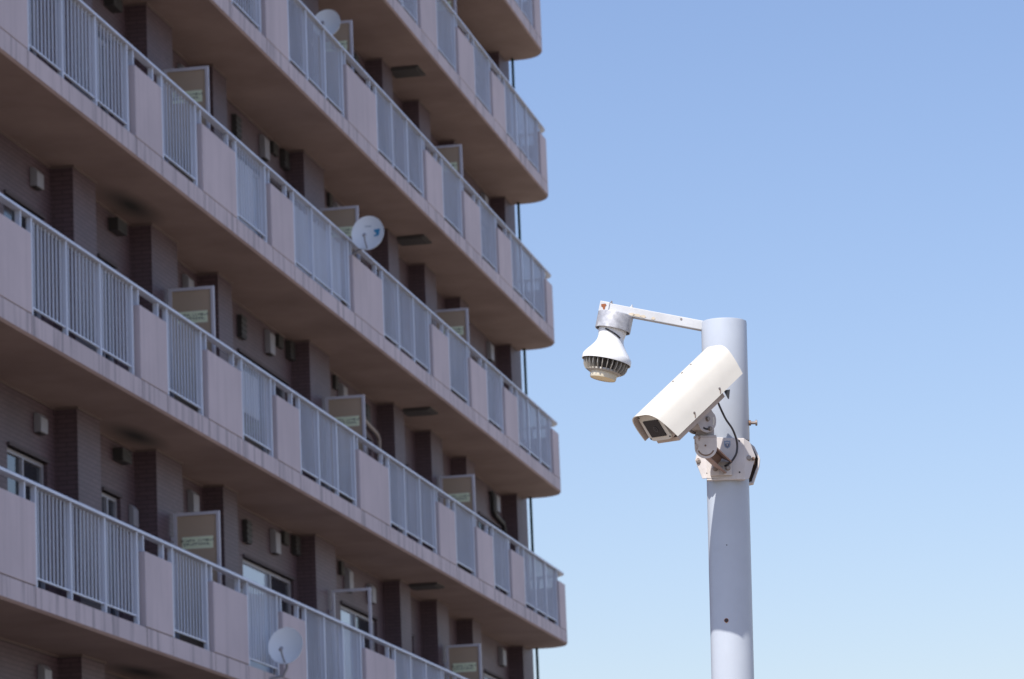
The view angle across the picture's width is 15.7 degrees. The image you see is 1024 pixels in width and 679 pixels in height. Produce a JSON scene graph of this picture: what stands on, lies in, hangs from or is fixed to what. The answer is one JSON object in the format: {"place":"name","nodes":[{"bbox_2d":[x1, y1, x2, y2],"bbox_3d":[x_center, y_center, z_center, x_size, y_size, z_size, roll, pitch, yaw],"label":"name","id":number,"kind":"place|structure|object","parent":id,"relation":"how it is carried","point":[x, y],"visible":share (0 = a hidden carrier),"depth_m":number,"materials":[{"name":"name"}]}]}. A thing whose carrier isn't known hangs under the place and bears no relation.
{"place":"outdoors","nodes":[
{"label":"outdoors","id":0,"kind":"place"},
{"bbox_2d":[0,0,566,678],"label":"apartment building","id":1,"kind":"structure","parent":0,"point":[362,490],"depth_m":51.22,"materials":[{"name":"concrete"}]},
{"bbox_2d":[3,190,45,319],"bbox_3d":[-5.642,-0.623,42.764,0.150,1.925,1.450,-4,-11,10],"label":"window","id":2,"kind":"structure","parent":1,"relation":"in","point":[9,213],"depth_m":43.27,"materials":[{"name":"glass"}]},
{"bbox_2d":[7,441,49,589],"bbox_3d":[-5.526,2.222,42.211,0.150,1.925,1.450,-4,-11,10],"label":"window","id":3,"kind":"structure","parent":1,"relation":"in","point":[17,462],"depth_m":42.55,"materials":[{"name":"glass"}]},
{"bbox_2d":[29,0,36,56],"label":"window","id":4,"kind":"structure","parent":1,"relation":"in","point":[30,49],"depth_m":44.04,"materials":[{"name":"glass"}]},
{"bbox_2d":[96,28,112,114],"bbox_3d":[-5.141,-2.885,46.439,0.150,1.925,0.780,-4,-11,10],"label":"window","id":5,"kind":"structure","parent":1,"relation":"in","point":[98,104],"depth_m":46.78,"materials":[{"name":"glass"}]},
{"bbox_2d":[97,253,117,362],"bbox_3d":[-5.026,-0.041,45.886,0.150,1.925,0.780,-4,-11,10],"label":"window","id":6,"kind":"structure","parent":1,"relation":"in","point":[107,261],"depth_m":46.17,"materials":[{"name":"glass"}]},
{"bbox_2d":[102,487,122,616],"bbox_3d":[-4.910,2.804,45.333,0.150,1.925,0.780,-4,-11,10],"label":"window","id":7,"kind":"structure","parent":1,"relation":"in","point":[109,503],"depth_m":45.58,"materials":[{"name":"glass"}]},
{"bbox_2d":[232,0,256,27],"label":"window","id":8,"kind":"structure","parent":1,"relation":"in","point":[234,0],"depth_m":54.50,"materials":[{"name":"glass"}]},
{"bbox_2d":[238,159,254,232],"bbox_3d":[-3.562,-1.942,49.091,0.041,0.860,1.200,-4,-11,10],"label":"privacy sheet","id":9,"kind":"object","parent":1,"relation":"attached to","point":[247,225],"visible":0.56,"depth_m":49.26,"materials":[{"name":"grey"}]},
{"bbox_2d":[234,365,258,419],"bbox_3d":[-3.460,0.702,48.552,0.038,0.540,1.150,-4,-11,11],"label":"privacy sheet","id":10,"kind":"object","parent":1,"relation":"attached to","point":[235,366],"visible":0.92,"depth_m":48.75,"materials":[{"name":"grey"}]},
{"bbox_2d":[240,588,264,661],"bbox_3d":[-3.333,3.698,47.995,0.041,0.840,1.200,-4,-11,10],"label":"privacy sheet","id":11,"kind":"object","parent":1,"relation":"attached to","point":[241,590],"visible":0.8,"depth_m":48.16,"materials":[{"name":"grey"}]},
{"bbox_2d":[238,151,281,237],"bbox_3d":[-3.693,-1.516,53.783,0.150,1.925,2.860,-4,-11,10],"label":"window","id":12,"kind":"structure","parent":1,"relation":"in","point":[273,183],"depth_m":54.04,"materials":[{"name":"metal"}]},
{"bbox_2d":[237,348,289,453],"bbox_3d":[-3.577,1.328,53.230,0.150,1.925,2.860,-4,-11,10],"label":"window","id":13,"kind":"structure","parent":1,"relation":"in","point":[278,391],"depth_m":53.34,"materials":[{"name":"metal"}]},
{"bbox_2d":[243,554,295,674],"bbox_3d":[-3.462,4.173,52.677,0.150,1.925,2.860,-4,-11,10],"label":"window","id":14,"kind":"structure","parent":1,"relation":"in","point":[254,572],"depth_m":52.86,"materials":[{"name":"glass"}]},
{"bbox_2d":[268,627,302,678],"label":"satellite dish","id":15,"kind":"object","parent":1,"relation":"attached to","point":[285,645],"visible":1,"depth_m":47.97,"materials":[{"name":"white metal"}]},
{"bbox_2d":[295,206,340,301],"bbox_3d":[-2.816,-1.250,52.882,0.038,0.890,3.050,-4,-11,10],"label":"privacy sheet","id":16,"kind":"object","parent":1,"relation":"attached to","point":[316,281],"visible":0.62,"depth_m":53.06,"materials":[{"name":"grey"}]},
{"bbox_2d":[314,9,339,50],"bbox_3d":[-2.699,-4.605,54.879,0.410,0.623,0.435,3,-12,-24],"label":"satellite dish","id":17,"kind":"object","parent":1,"relation":"attached to","point":[329,19],"visible":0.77,"depth_m":54.99,"materials":[{"name":"white metal"}]},
{"bbox_2d":[340,601,378,678],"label":"window","id":18,"kind":"structure","parent":1,"relation":"in","point":[348,616],"depth_m":58.06,"materials":[{"name":"metal"}]},
{"bbox_2d":[351,216,383,254],"bbox_3d":[-2.223,-1.558,54.804,0.444,0.558,0.592,8,-15,-44],"label":"satellite dish","id":19,"kind":"object","parent":1,"relation":"attached to","point":[367,233],"visible":1,"depth_m":54.81,"materials":[{"name":"white metal"}]},
{"bbox_2d":[366,435,372,454],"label":"window","id":20,"kind":"structure","parent":1,"relation":"in","point":[368,438],"depth_m":59.89,"materials":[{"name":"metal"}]},
{"bbox_2d":[472,357,494,424],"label":"window","id":21,"kind":"structure","parent":1,"relation":"in","point":[473,358],"depth_m":70.60,"materials":[{"name":"glass"}]},
{"bbox_2d":[481,221,488,261],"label":"balcony railing","id":22,"kind":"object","parent":1,"relation":"in","point":[481,221],"depth_m":71.31,"materials":[{"name":"metal"}]},
{"bbox_2d":[478,512,501,590],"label":"window","id":23,"kind":"structure","parent":1,"relation":"in","point":[481,526],"depth_m":69.60,"materials":[{"name":"metal"}]},
{"bbox_2d":[484,669,504,678],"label":"window","id":24,"kind":"structure","parent":1,"relation":"in","point":[486,676],"depth_m":68.49,"materials":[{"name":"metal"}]},
{"bbox_2d":[509,0,1023,678],"label":"sky","id":25,"kind":"structure","parent":0,"point":[840,180],"materials":[{"name":"blue"}]},
{"label":"ground","id":26,"kind":"structure","parent":0,"visible":0},
{"bbox_2d":[598,301,756,678],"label":"steel pole","id":27,"kind":"object","parent":26,"relation":"on","point":[730,582],"visible":0.84,"depth_m":10.00,"materials":[{"name":"metal"}]},
{"bbox_2d":[582,310,632,381],"bbox_3d":[0.261,0.018,10.160,0.142,0.197,0.136,-1,-11,3],"label":"spot lamp","id":28,"kind":"object","parent":27,"relation":"hanging from","point":[605,357],"visible":1,"depth_m":10.12,"materials":[{"name":"metal"}]},
{"bbox_2d":[632,345,742,475],"bbox_3d":[0.494,0.174,9.846,0.196,0.325,0.407,-11,-14,39],"label":"security camera","id":29,"kind":"object","parent":27,"relation":"attached to","point":[686,400],"visible":1,"depth_m":9.79,"materials":[{"name":"beige paint"}]},
{"bbox_2d":[643,420,666,437],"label":"window","id":30,"kind":"structure","parent":29,"relation":"in","point":[649,425],"depth_m":9.74,"materials":[{"name":"black glass"}]},
{"bbox_2d":[695,437,759,485],"bbox_3d":[0.584,0.331,10.072,0.175,0.118,0.158,-2,-11,4],"label":"mounting bracket","id":31,"kind":"object","parent":27,"relation":"attached to","point":[746,463],"visible":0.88,"depth_m":10.02,"materials":[{"name":"metal"}]}
]}

